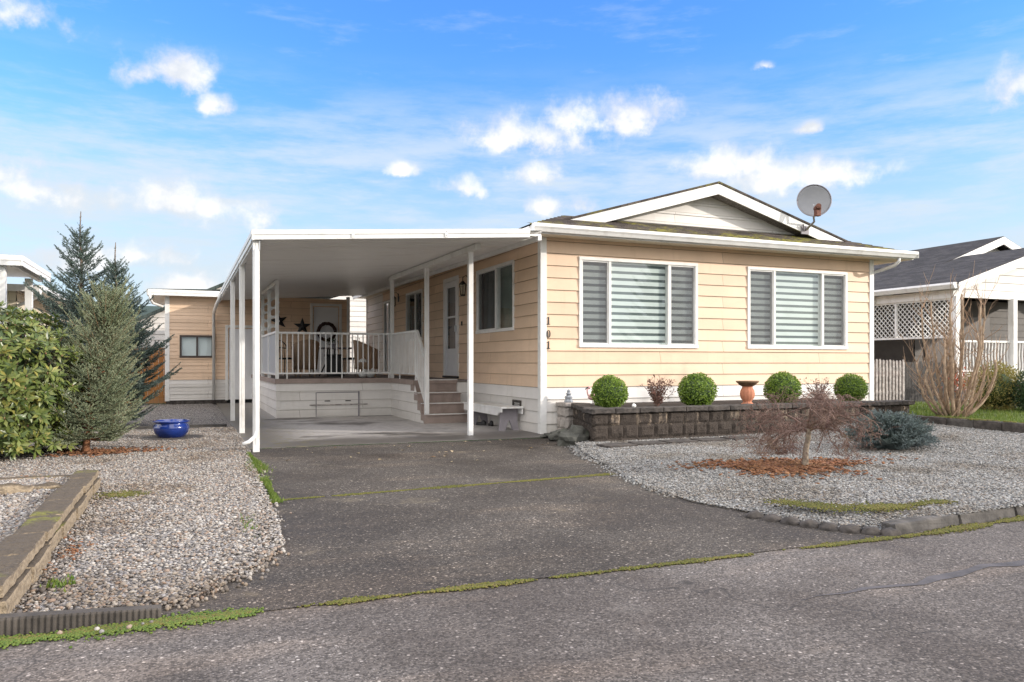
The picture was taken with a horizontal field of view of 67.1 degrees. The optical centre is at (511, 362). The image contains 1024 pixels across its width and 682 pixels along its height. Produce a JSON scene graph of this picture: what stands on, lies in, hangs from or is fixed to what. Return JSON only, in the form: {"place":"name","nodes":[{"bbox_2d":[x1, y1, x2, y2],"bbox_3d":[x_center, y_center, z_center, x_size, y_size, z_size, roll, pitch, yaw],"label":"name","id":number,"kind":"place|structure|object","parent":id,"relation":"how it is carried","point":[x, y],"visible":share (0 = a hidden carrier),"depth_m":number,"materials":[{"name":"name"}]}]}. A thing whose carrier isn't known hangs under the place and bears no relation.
{"place":"outdoors","nodes":[
{"label":"outdoors","id":0,"kind":"place"},
{"bbox_2d":[0,477,68,541],"bbox_3d":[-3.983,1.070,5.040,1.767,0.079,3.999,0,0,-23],"label":"gravel","id":1,"kind":"structure","parent":0,"point":[23,515],"depth_m":5.88,"materials":[{"name":"gravel"}]},
{"bbox_2d":[0,483,34,495],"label":"garden stone","id":2,"kind":"object","parent":1,"relation":"on","point":[8,488],"visible":0.59,"depth_m":6.24,"materials":[{"name":"stone"}]},
{"bbox_2d":[0,475,70,479],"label":"cross timber","id":3,"kind":"object","parent":1,"relation":"on","point":[39,476],"visible":0.12,"depth_m":7.08,"materials":[{"name":"wood"}]},
{"bbox_2d":[32,482,62,489],"bbox_3d":[-3.924,1.057,6.496,0.280,0.099,0.146,0,0,-23],"label":"garden stone","id":4,"kind":"object","parent":1,"relation":"on","point":[50,485],"visible":0.47,"depth_m":6.47,"materials":[{"name":"stone"}]},
{"bbox_2d":[25,395,165,635],"bbox_3d":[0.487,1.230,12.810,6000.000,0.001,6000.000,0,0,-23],"label":"ground","id":5,"kind":"structure","parent":0,"point":[128,404],"depth_m":22.45,"materials":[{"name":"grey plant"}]},
{"bbox_2d":[0,254,76,336],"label":"neighbour house","id":6,"kind":"structure","parent":5,"relation":"on","point":[18,295],"depth_m":16.94,"materials":[{"name":"metal"}]},
{"bbox_2d":[121,348,165,403],"bbox_3d":[-11.787,0.385,22.013,3.685,1.630,0.070,0,0,-23],"label":"wood fence","id":7,"kind":"object","parent":5,"relation":"on","point":[161,393],"visible":0.08,"depth_m":22.57,"materials":[{"name":"brown wood"}]},
{"bbox_2d":[217,403,543,448],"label":"carport slab","id":8,"kind":"structure","parent":5,"relation":"on","point":[316,431],"depth_m":13.24,"materials":[{"name":"concrete"}]},
{"bbox_2d":[251,280,466,423],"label":"porch deck","id":9,"kind":"structure","parent":8,"relation":"on","point":[289,395],"depth_m":16.78,"materials":[{"name":"wood"}]},
{"bbox_2d":[279,340,294,375],"bbox_3d":[-5.935,-0.106,20.176,0.508,0.935,0.503,0,0,22],"label":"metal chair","id":10,"kind":"object","parent":9,"relation":"on","point":[284,358],"visible":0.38,"depth_m":19.99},
{"bbox_2d":[291,339,319,376],"bbox_3d":[-5.109,-0.096,19.124,0.685,0.919,0.662,0,0,-33],"label":"wicker chair","id":11,"kind":"object","parent":9,"relation":"on","point":[306,355],"visible":0.84,"depth_m":18.88,"materials":[{"name":"wicker"}]},
{"bbox_2d":[324,354,340,375],"bbox_3d":[-4.529,0.080,19.598,0.410,0.560,0.330,0,0,-23],"label":"storage box","id":12,"kind":"object","parent":9,"relation":"on","point":[328,362],"visible":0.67,"depth_m":19.45,"materials":[{"name":"black metal"}]},
{"bbox_2d":[319,347,351,375],"bbox_3d":[-4.646,-0.003,19.928,1.040,0.744,1.040,0,0,-23],"label":"patio table","id":13,"kind":"object","parent":9,"relation":"on","point":[329,348],"visible":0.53,"depth_m":19.64,"materials":[{"name":"grey paint"}]},
{"bbox_2d":[326,337,338,346],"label":"table plant","id":14,"kind":"object","parent":13,"relation":"on","point":[334,345],"visible":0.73,"depth_m":19.86,"materials":[{"name":"green plant"}]},
{"bbox_2d":[343,358,356,375],"bbox_3d":[-4.311,-0.106,20.654,0.503,0.935,0.508,0,0,-3],"label":"side table","id":15,"kind":"object","parent":9,"relation":"on","point":[345,359],"visible":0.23,"depth_m":20.50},
{"bbox_2d":[353,340,379,376],"bbox_3d":[-3.645,-0.096,19.317,0.662,0.919,0.685,0,0,-23],"label":"wicker chair","id":16,"kind":"object","parent":9,"relation":"on","point":[366,355],"visible":0.77,"depth_m":19.06,"materials":[{"name":"wicker"}]},
{"bbox_2d":[212,229,542,451],"bbox_3d":[-4.079,-0.482,17.023,4.361,3.355,13.196,0,0,-23],"label":"carport","id":17,"kind":"object","parent":8,"relation":"on","point":[327,263],"visible":0.97,"depth_m":12.94,"materials":[{"name":"metal"}]},
{"bbox_2d":[463,401,522,430],"bbox_3d":[-0.376,0.984,14.194,0.420,0.432,1.980,0,0,-23],"label":"garden bench","id":18,"kind":"object","parent":8,"relation":"on","point":[506,413],"visible":0.84,"depth_m":13.51,"materials":[{"name":"white paint"}]},
{"bbox_2d":[352,181,918,433],"bbox_3d":[1.424,-1.092,20.437,8.470,4.625,14.458,0,0,-23],"label":"bungalow","id":19,"kind":"object","parent":5,"relation":"on","point":[725,287],"visible":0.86,"depth_m":14.25,"materials":[{"name":"beige"}]},
{"bbox_2d":[383,300,389,371],"bbox_3d":[-3.530,-0.740,22.511,0.190,2.120,1.208,0,0,-23],"label":"window","id":20,"kind":"structure","parent":19,"relation":"in","point":[385,303],"depth_m":22.99,"materials":[{"name":"white glass"}]},
{"bbox_2d":[406,289,422,341],"bbox_3d":[-2.466,-1.190,19.975,0.190,1.280,1.568,0,0,-23],"label":"window","id":21,"kind":"structure","parent":19,"relation":"in","point":[416,296],"depth_m":20.02,"materials":[{"name":"white metal"}]},
{"bbox_2d":[445,280,456,375],"bbox_3d":[-1.344,-0.743,17.160,0.110,2.086,0.872,0,0,-23],"label":"storm door","id":22,"kind":"structure","parent":19,"relation":"in","point":[450,354],"depth_m":17.26,"materials":[{"name":"white glass"}]},
{"bbox_2d":[459,275,466,295],"bbox_3d":[-0.983,-1.588,15.989,0.242,0.435,0.148,0,0,-23],"label":"wall lantern","id":23,"kind":"object","parent":19,"relation":"attached to","point":[462,282],"depth_m":15.95,"materials":[{"name":"black metal"}]},
{"bbox_2d":[475,259,514,333],"bbox_3d":[-0.276,-1.205,14.756,0.190,1.270,1.948,0,0,-23],"label":"window","id":24,"kind":"structure","parent":19,"relation":"in","point":[499,285],"depth_m":14.73,"materials":[{"name":"clear glass"}]},
{"bbox_2d":[578,256,698,347],"bbox_3d":[2.234,-1.020,13.558,2.428,1.540,0.121,0,0,-23],"label":"window","id":25,"kind":"structure","parent":19,"relation":"in","point":[619,329],"depth_m":13.60,"materials":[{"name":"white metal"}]},
{"bbox_2d":[747,266,847,349],"bbox_3d":[5.521,-1.020,14.938,2.478,1.540,0.121,0,0,-23],"label":"window","id":26,"kind":"structure","parent":19,"relation":"in","point":[800,322],"depth_m":14.98,"materials":[{"name":"white metal"}]},
{"bbox_2d":[797,184,831,234],"bbox_3d":[5.865,-3.007,14.953,0.606,0.934,0.780,0,0,-23],"label":"satellite dish","id":27,"kind":"object","parent":19,"relation":"attached to","point":[814,200],"visible":1,"depth_m":15.07,"materials":[{"name":"grey paint"}]},
{"bbox_2d":[555,398,914,441],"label":"planter wall","id":28,"kind":"structure","parent":5,"relation":"on","point":[649,420],"depth_m":11.59,"materials":[{"name":"stone"}]},
{"bbox_2d":[564,389,572,402],"bbox_3d":[0.935,0.554,12.738,0.154,0.215,0.154,0,0,45],"label":"pagoda statue","id":29,"kind":"object","parent":28,"relation":"on","point":[568,397],"visible":1,"depth_m":12.70,"materials":[{"name":"grey stone"}]},
{"bbox_2d":[589,374,628,407],"bbox_3d":[1.471,0.461,11.654,0.596,0.575,0.596,0,0,-23],"label":"box ball","id":30,"kind":"object","parent":28,"relation":"on","point":[610,391],"visible":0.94,"depth_m":11.49,"materials":[{"name":"green plant"}]},
{"bbox_2d":[640,375,675,406],"bbox_3d":[2.269,0.453,12.003,0.515,0.521,0.482,0,0,35],"label":"brown shrub","id":31,"kind":"object","parent":28,"relation":"on","point":[656,394],"visible":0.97,"depth_m":12.00,"materials":[{"name":"red plant"}]},
{"bbox_2d":[677,372,718,404],"bbox_3d":[2.935,0.451,12.266,0.649,0.608,0.650,0,0,-7],"label":"box ball","id":32,"kind":"object","parent":28,"relation":"on","point":[695,389],"visible":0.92,"depth_m":12.09,"materials":[{"name":"green plant"}]},
{"bbox_2d":[736,381,758,403],"bbox_3d":[3.834,0.502,12.587,0.367,0.395,0.367,0,0,-23],"label":"urn planter","id":33,"kind":"object","parent":28,"relation":"on","point":[747,393],"visible":0.91,"depth_m":12.50,"materials":[{"name":"ceramic"}]},
{"bbox_2d":[763,371,801,402],"bbox_3d":[4.524,0.446,12.928,0.638,0.616,0.637,0,0,8],"label":"box ball","id":34,"kind":"object","parent":28,"relation":"on","point":[774,382],"visible":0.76,"depth_m":12.76,"materials":[{"name":"green plant"}]},
{"bbox_2d":[800,377,836,400],"bbox_3d":[5.374,0.487,13.437,0.674,0.455,0.635,0,0,-23],"label":"brown shrub","id":35,"kind":"object","parent":28,"relation":"on","point":[824,387],"visible":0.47,"depth_m":13.42,"materials":[{"name":"red plant"}]},
{"bbox_2d":[833,373,868,400],"bbox_3d":[5.929,0.462,13.518,0.596,0.558,0.596,0,0,24],"label":"box ball","id":36,"kind":"object","parent":28,"relation":"on","point":[855,386],"visible":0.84,"depth_m":13.36,"materials":[{"name":"green plant"}]},
{"bbox_2d":[587,424,1023,528],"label":"gravel bed","id":37,"kind":"object","parent":5,"relation":"on","point":[821,492],"visible":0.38,"depth_m":7.18,"materials":[{"name":"gravel"}]},
{"bbox_2d":[596,442,637,447],"bbox_3d":[1.408,1.117,10.355,0.462,0.048,0.324,0,0,-28],"label":"stepping stone","id":38,"kind":"object","parent":37,"relation":"on","point":[615,445],"visible":0.94,"depth_m":10.28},
{"bbox_2d":[628,441,667,445],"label":"stepping stone","id":39,"kind":"object","parent":37,"relation":"on","point":[641,443],"visible":0.85,"depth_m":10.53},
{"bbox_2d":[659,439,697,443],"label":"stepping stone","id":40,"kind":"object","parent":37,"relation":"on","point":[674,441],"visible":0.78,"depth_m":10.78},
{"bbox_2d":[690,437,729,441],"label":"stepping stone","id":41,"kind":"object","parent":37,"relation":"on","point":[712,439],"visible":0.76,"depth_m":10.97,"materials":[{"name":"stone"}]},
{"bbox_2d":[720,435,756,440],"bbox_3d":[3.329,1.114,11.334,0.465,0.048,0.324,0,0,-28],"label":"stepping stone","id":42,"kind":"object","parent":37,"relation":"on","point":[735,438],"visible":0.65,"depth_m":11.23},
{"bbox_2d":[745,510,763,518],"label":"edging stone","id":43,"kind":"object","parent":37,"relation":"on","point":[755,514],"visible":0.63,"depth_m":5.92,"materials":[{"name":"stone"}]},
{"bbox_2d":[762,513,782,521],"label":"edging stone","id":44,"kind":"object","parent":37,"relation":"on","point":[772,517],"visible":0.56,"depth_m":5.80,"materials":[{"name":"stone"}]},
{"bbox_2d":[661,453,917,483],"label":"bark mulch","id":45,"kind":"object","parent":37,"relation":"on","point":[785,465],"visible":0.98,"depth_m":8.19,"materials":[{"name":"wood"}]},
{"bbox_2d":[729,383,892,464],"bbox_3d":[2.958,0.691,8.127,1.515,0.939,1.584,0,0,-23],"label":"weeping maple","id":46,"kind":"object","parent":45,"relation":"on","point":[824,422],"visible":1,"depth_m":8.03,"materials":[{"name":"brown plant"}]},
{"bbox_2d":[780,516,799,525],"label":"edging stone","id":47,"kind":"object","parent":37,"relation":"on","point":[792,520],"visible":0.54,"depth_m":5.69,"materials":[{"name":"stone"}]},
{"bbox_2d":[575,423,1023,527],"bbox_3d":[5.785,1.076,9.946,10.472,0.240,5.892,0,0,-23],"label":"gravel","id":48,"kind":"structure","parent":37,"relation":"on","point":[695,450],"depth_m":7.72,"materials":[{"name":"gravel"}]},
{"bbox_2d":[834,498,957,513],"bbox_3d":[3.059,1.115,6.036,1.160,0.011,0.504,0,0,-23],"label":"moss","id":49,"kind":"object","parent":48,"relation":"on","point":[888,507],"visible":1,"depth_m":6.00,"materials":[{"name":"plant"}]},
{"bbox_2d":[799,519,819,527],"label":"edging stone","id":50,"kind":"object","parent":37,"relation":"on","point":[809,523],"visible":0.63,"depth_m":5.58,"materials":[{"name":"stone"}]},
{"bbox_2d":[760,498,880,514],"bbox_3d":[2.383,1.115,5.970,0.907,0.011,0.571,0,0,18],"label":"moss","id":51,"kind":"object","parent":37,"relation":"on","point":[820,506],"visible":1,"depth_m":6.00,"materials":[{"name":"plant"}]},
{"bbox_2d":[818,522,838,530],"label":"edging stone","id":52,"kind":"object","parent":37,"relation":"on","point":[827,526],"visible":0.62,"depth_m":5.49,"materials":[{"name":"stone"}]},
{"bbox_2d":[839,524,861,533],"bbox_3d":[2.391,1.204,5.453,0.156,0.115,0.135,0,0,11],"label":"edging stone","id":53,"kind":"object","parent":37,"relation":"on","point":[852,528],"visible":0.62,"depth_m":5.42,"materials":[{"name":"stone"}]},
{"bbox_2d":[861,526,880,535],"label":"edging stone","id":54,"kind":"object","parent":37,"relation":"on","point":[868,530],"visible":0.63,"depth_m":5.35,"materials":[{"name":"stone"}]},
{"bbox_2d":[880,527,900,535],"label":"edging stone","id":55,"kind":"object","parent":37,"relation":"on","point":[890,531],"visible":0.49,"depth_m":5.31,"materials":[{"name":"stone"}]},
{"bbox_2d":[842,409,943,449],"bbox_3d":[4.853,0.869,9.928,1.350,0.560,1.159,0,0,-23],"label":"dwarf spruce","id":56,"kind":"object","parent":37,"relation":"on","point":[905,431],"visible":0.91,"depth_m":9.69,"materials":[{"name":"green plant"}]},
{"bbox_2d":[909,415,1023,432],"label":"block wall","id":57,"kind":"structure","parent":37,"relation":"on","point":[1002,426],"depth_m":11.69,"materials":[{"name":"concrete"}]},
{"bbox_2d":[907,413,1023,422],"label":"moss","id":58,"kind":"object","parent":57,"relation":"on","point":[978,419],"visible":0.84,"depth_m":11.73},
{"bbox_2d":[947,504,1014,525],"bbox_3d":[3.606,1.178,5.928,0.707,0.113,0.140,0,0,-28],"label":"curb stone","id":59,"kind":"object","parent":37,"relation":"on","point":[991,515],"visible":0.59,"depth_m":5.86,"materials":[{"name":"concrete"}]},
{"bbox_2d":[1006,501,1023,515],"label":"curb stone","id":60,"kind":"object","parent":37,"relation":"on","point":[1018,510],"visible":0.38,"depth_m":6.08,"materials":[{"name":"concrete"}]},
{"bbox_2d":[874,359,904,400],"bbox_3d":[8.239,0.510,17.727,2.100,1.179,0.070,0,0,-23],"label":"picket fence","id":61,"kind":"object","parent":5,"relation":"on","point":[885,369],"visible":0.34,"depth_m":17.91,"materials":[{"name":"white wood"}]},
{"bbox_2d":[901,361,955,400],"bbox_3d":[10.018,0.536,18.576,1.759,1.128,0.060,0,0,-23],"label":"board fence","id":62,"kind":"object","parent":5,"relation":"on","point":[912,393],"visible":0.31,"depth_m":18.39,"materials":[{"name":"grey wood"}]},
{"bbox_2d":[0,403,285,612],"bbox_3d":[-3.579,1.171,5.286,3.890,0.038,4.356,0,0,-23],"label":"gravel","id":63,"kind":"structure","parent":0,"point":[186,534],"depth_m":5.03,"materials":[{"name":"gravel"}]},
{"bbox_2d":[0,470,99,613],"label":"edging wall","id":64,"kind":"structure","parent":63,"relation":"on","point":[28,546],"depth_m":4.63,"materials":[{"name":"stone"}]},
{"bbox_2d":[0,301,102,460],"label":"rhododendron","id":65,"kind":"object","parent":63,"relation":"on","point":[24,409],"visible":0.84,"depth_m":9.29,"materials":[{"name":"green plant"}]},
{"bbox_2d":[42,532,97,573],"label":"bark mulch","id":66,"kind":"object","parent":63,"relation":"on","point":[74,550],"visible":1,"depth_m":4.71,"materials":[{"name":"wood"}]},
{"bbox_2d":[23,211,157,426],"bbox_3d":[-7.841,-0.763,14.069,2.620,3.934,2.391,0,0,-23],"label":"spruce tree","id":67,"kind":"object","parent":63,"relation":"on","point":[69,295],"visible":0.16,"depth_m":13.82,"materials":[{"name":"green plant"}]},
{"bbox_2d":[36,446,190,457],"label":"bark mulch","id":68,"kind":"object","parent":63,"relation":"on","point":[96,451],"visible":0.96,"depth_m":9.95,"materials":[{"name":"wood"}]},
{"bbox_2d":[29,272,148,451],"bbox_3d":[-5.458,0.015,10.001,1.387,2.381,1.526,0,0,-23],"label":"spruce tree","id":69,"kind":"object","parent":68,"relation":"on","point":[104,344],"visible":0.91,"depth_m":9.83,"materials":[{"name":"green plant"}]},
{"bbox_2d":[67,242,181,422],"bbox_3d":[-7.086,-0.479,13.906,1.985,3.363,2.270,0,0,-40],"label":"spruce tree","id":70,"kind":"object","parent":63,"relation":"on","point":[141,386],"visible":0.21,"depth_m":13.93,"materials":[{"name":"green plant"}]},
{"bbox_2d":[93,487,158,499],"bbox_3d":[-3.446,1.165,6.828,0.550,0.011,0.520,0,0,43],"label":"moss","id":71,"kind":"object","parent":63,"relation":"on","point":[121,494],"visible":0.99,"depth_m":6.83,"materials":[{"name":"plant"}]},
{"bbox_2d":[0,427,257,483],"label":"gravel","id":72,"kind":"structure","parent":63,"relation":"on","point":[233,437],"depth_m":9.25,"materials":[{"name":"gravel"}]},
{"bbox_2d":[40,514,260,592],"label":"weeds","id":73,"kind":"object","parent":63,"relation":"on","point":[54,581],"visible":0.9,"depth_m":4.08,"materials":[{"name":"green plant"}]},
{"bbox_2d":[80,424,226,430],"bbox_3d":[-7.172,1.162,13.295,4.258,0.083,0.129,0,0,-23],"label":"cross edging","id":74,"kind":"object","parent":63,"relation":"on","point":[191,426],"visible":0.28,"depth_m":13.87,"materials":[{"name":"brown wood"}]},
{"bbox_2d":[141,434,203,440],"bbox_3d":[-5.276,1.169,12.019,0.920,0.018,0.920,0,0,-23],"label":"round paver","id":75,"kind":"object","parent":63,"relation":"on","point":[155,437],"visible":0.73,"depth_m":11.90,"materials":[{"name":"concrete"}]},
{"bbox_2d":[152,419,189,437],"bbox_3d":[-5.294,1.035,12.011,0.543,0.271,0.543,0,0,-23],"label":"plant pot","id":76,"kind":"object","parent":75,"relation":"on","point":[169,428],"visible":0.98,"depth_m":11.82,"materials":[{"name":"blue ceramic"}]},
{"bbox_2d":[135,306,164,317],"bbox_3d":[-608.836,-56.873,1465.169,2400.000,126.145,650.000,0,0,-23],"label":"hills","id":77,"kind":"structure","parent":0,"point":[149,309],"depth_m":1355.02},
{"bbox_2d":[146,289,349,404],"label":"storage shed","id":78,"kind":"structure","parent":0,"point":[188,318],"depth_m":22.28,"materials":[{"name":"beige"}]},
{"bbox_2d":[179,335,211,357],"bbox_3d":[-9.006,-0.450,22.073,0.908,0.640,0.121,0,0,-23],"label":"window","id":79,"kind":"structure","parent":78,"relation":"in","point":[191,346],"depth_m":22.08,"materials":[{"name":"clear glass"}]},
{"bbox_2d":[228,329,252,399],"bbox_3d":[-7.810,0.045,22.531,0.872,2.081,0.112,0,0,-23],"label":"door","id":80,"kind":"structure","parent":78,"relation":"in","point":[248,332],"depth_m":22.58,"materials":[{"name":"white metal"}]},
{"bbox_2d":[271,316,285,326],"bbox_3d":[-6.913,-1.231,22.862,0.505,0.509,0.085,0,0,-23],"label":"barn star","id":81,"kind":"object","parent":78,"relation":"attached to","point":[281,321],"visible":0.59,"depth_m":22.91,"materials":[{"name":"black metal"}]},
{"bbox_2d":[295,318,309,331],"bbox_3d":[-6.272,-1.096,23.131,0.514,0.488,0.085,0,0,-23],"label":"barn star","id":82,"kind":"object","parent":78,"relation":"attached to","point":[302,326],"visible":0.94,"depth_m":23.13,"materials":[{"name":"black metal"}]},
{"bbox_2d":[314,307,337,371],"bbox_3d":[-5.638,-0.675,23.442,0.782,2.041,0.112,0,0,-23],"label":"door","id":83,"kind":"structure","parent":78,"relation":"in","point":[321,314],"depth_m":23.45,"materials":[{"name":"white metal"}]},
{"bbox_2d":[317,322,336,341],"bbox_3d":[-5.608,-0.917,23.407,0.621,0.611,0.076,0,0,-23],"label":"wreath","id":84,"kind":"object","parent":78,"relation":"attached to","point":[321,325],"visible":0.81,"depth_m":23.38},
{"bbox_2d":[134,282,365,393],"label":"white gable house","id":85,"kind":"structure","parent":0,"point":[357,315],"depth_m":30.52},
{"bbox_2d":[67,438,941,630],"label":"driveway","id":86,"kind":"structure","parent":0,"point":[375,544],"depth_m":5.69,"materials":[{"name":"asphalt"}]},
{"bbox_2d":[0,604,161,636],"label":"curb stone","id":87,"kind":"object","parent":86,"relation":"on","point":[23,623],"visible":0.95,"depth_m":3.48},
{"bbox_2d":[152,466,291,610],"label":"gravel","id":88,"kind":"structure","parent":86,"relation":"on","point":[251,571],"depth_m":4.27,"materials":[{"name":"gravel"}]},
{"bbox_2d":[245,451,285,502],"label":"grass","id":89,"kind":"structure","parent":86,"relation":"on","point":[273,495],"depth_m":7.82,"materials":[{"name":"plant"}]},
{"bbox_2d":[260,438,532,448],"bbox_3d":[-1.496,1.193,11.446,4.332,0.011,0.149,0,0,-21],"label":"moss","id":90,"kind":"object","parent":86,"relation":"on","point":[410,442],"visible":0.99,"depth_m":11.46,"materials":[{"name":"green plant"}]},
{"bbox_2d":[286,439,544,461],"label":"dry leaves","id":91,"kind":"object","parent":86,"relation":"on","point":[445,451],"visible":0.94,"depth_m":10.35,"materials":[{"name":"brown plant"}]},
{"bbox_2d":[282,473,614,500],"bbox_3d":[-0.480,1.193,7.470,3.598,0.011,0.162,0,0,-27],"label":"moss","id":92,"kind":"object","parent":86,"relation":"on","point":[465,485],"visible":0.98,"depth_m":7.40,"materials":[{"name":"plant"}]},
{"bbox_2d":[548,428,568,440],"bbox_3d":[0.759,1.132,11.796,0.474,0.252,0.296,0,0,-8],"label":"garden rock","id":93,"kind":"object","parent":86,"relation":"on","point":[553,436],"visible":0.4,"depth_m":11.66,"materials":[{"name":"grey stone"}]},
{"bbox_2d":[557,425,589,445],"bbox_3d":[0.898,1.111,11.120,0.542,0.436,0.402,0,0,-23],"label":"garden rock","id":94,"kind":"object","parent":86,"relation":"on","point":[572,435],"visible":0.65,"depth_m":11.00,"materials":[{"name":"grey stone"}]},
{"bbox_2d":[565,445,680,497],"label":"gravel","id":95,"kind":"structure","parent":86,"relation":"on","point":[577,450],"depth_m":8.43,"materials":[{"name":"gravel"}]},
{"bbox_2d":[882,513,959,533],"bbox_3d":[2.959,1.177,5.581,0.726,0.113,0.138,0,0,-28],"label":"curb stone","id":96,"kind":"object","parent":86,"relation":"on","point":[913,524],"visible":0.62,"depth_m":5.52,"materials":[{"name":"concrete"}]},
{"bbox_2d":[0,521,1023,681],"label":"road","id":97,"kind":"structure","parent":0,"point":[754,618],"depth_m":3.43,"materials":[{"name":"asphalt"}]},
{"bbox_2d":[57,620,153,633],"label":"gravel","id":98,"kind":"structure","parent":97,"relation":"on","point":[102,630],"depth_m":3.43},
{"bbox_2d":[0,607,263,649],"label":"moss","id":99,"kind":"object","parent":97,"relation":"on","point":[4,643],"visible":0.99,"depth_m":3.47,"materials":[{"name":"green plant"}]},
{"bbox_2d":[0,533,920,641],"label":"moss","id":100,"kind":"object","parent":97,"relation":"on","point":[356,599],"visible":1,"depth_m":4.12,"materials":[{"name":"plant"}]},
{"bbox_2d":[802,560,1023,600],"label":"road patch strip","id":101,"kind":"object","parent":97,"relation":"on","point":[938,577],"visible":1,"depth_m":4.32,"materials":[{"name":"asphalt"}]},
{"bbox_2d":[903,515,1023,537],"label":"moss","id":102,"kind":"object","parent":97,"relation":"on","point":[964,527],"visible":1,"depth_m":5.57,"materials":[{"name":"plant"}]},
{"bbox_2d":[0,0,1023,305],"label":"sky","id":103,"kind":"structure","parent":0,"point":[177,131],"materials":[{"name":"blue"}]},
{"bbox_2d":[874,236,1023,399],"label":"neighbour house","id":104,"kind":"structure","parent":0,"point":[897,287],"depth_m":21.22,"materials":[{"name":"grey"}]},
{"bbox_2d":[925,305,989,362],"bbox_3d":[13.691,-0.725,23.728,2.800,1.950,0.040,0,0,-23],"label":"window","id":105,"kind":"structure","parent":104,"relation":"in","point":[987,323],"depth_m":23.48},
{"bbox_2d":[941,367,970,401],"bbox_3d":[10.400,0.506,17.965,0.844,0.827,0.908,0,0,43],"label":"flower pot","id":106,"kind":"object","parent":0,"point":[958,383],"visible":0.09,"depth_m":17.95,"materials":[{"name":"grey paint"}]},
{"bbox_2d":[909,401,1022,420],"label":"lawn","id":107,"kind":"structure","parent":0,"point":[923,402],"depth_m":15.34,"materials":[{"name":"green plant"}]},
{"bbox_2d":[898,261,1008,417],"bbox_3d":[7.302,-0.371,12.787,1.463,2.629,1.640,0,0,42],"label":"coppiced shrub","id":108,"kind":"object","parent":107,"relation":"on","point":[951,368],"visible":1,"depth_m":12.73,"materials":[{"name":"brown plant"}]},
{"bbox_2d":[962,360,1023,410],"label":"golden shrub","id":109,"kind":"object","parent":107,"relation":"on","point":[999,398],"visible":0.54,"depth_m":14.50,"materials":[{"name":"green plant"}]},
{"bbox_2d":[1006,368,1023,410],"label":"green shrub","id":110,"kind":"object","parent":107,"relation":"on","point":[1020,389],"visible":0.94,"depth_m":14.23,"materials":[{"name":"green plant"}]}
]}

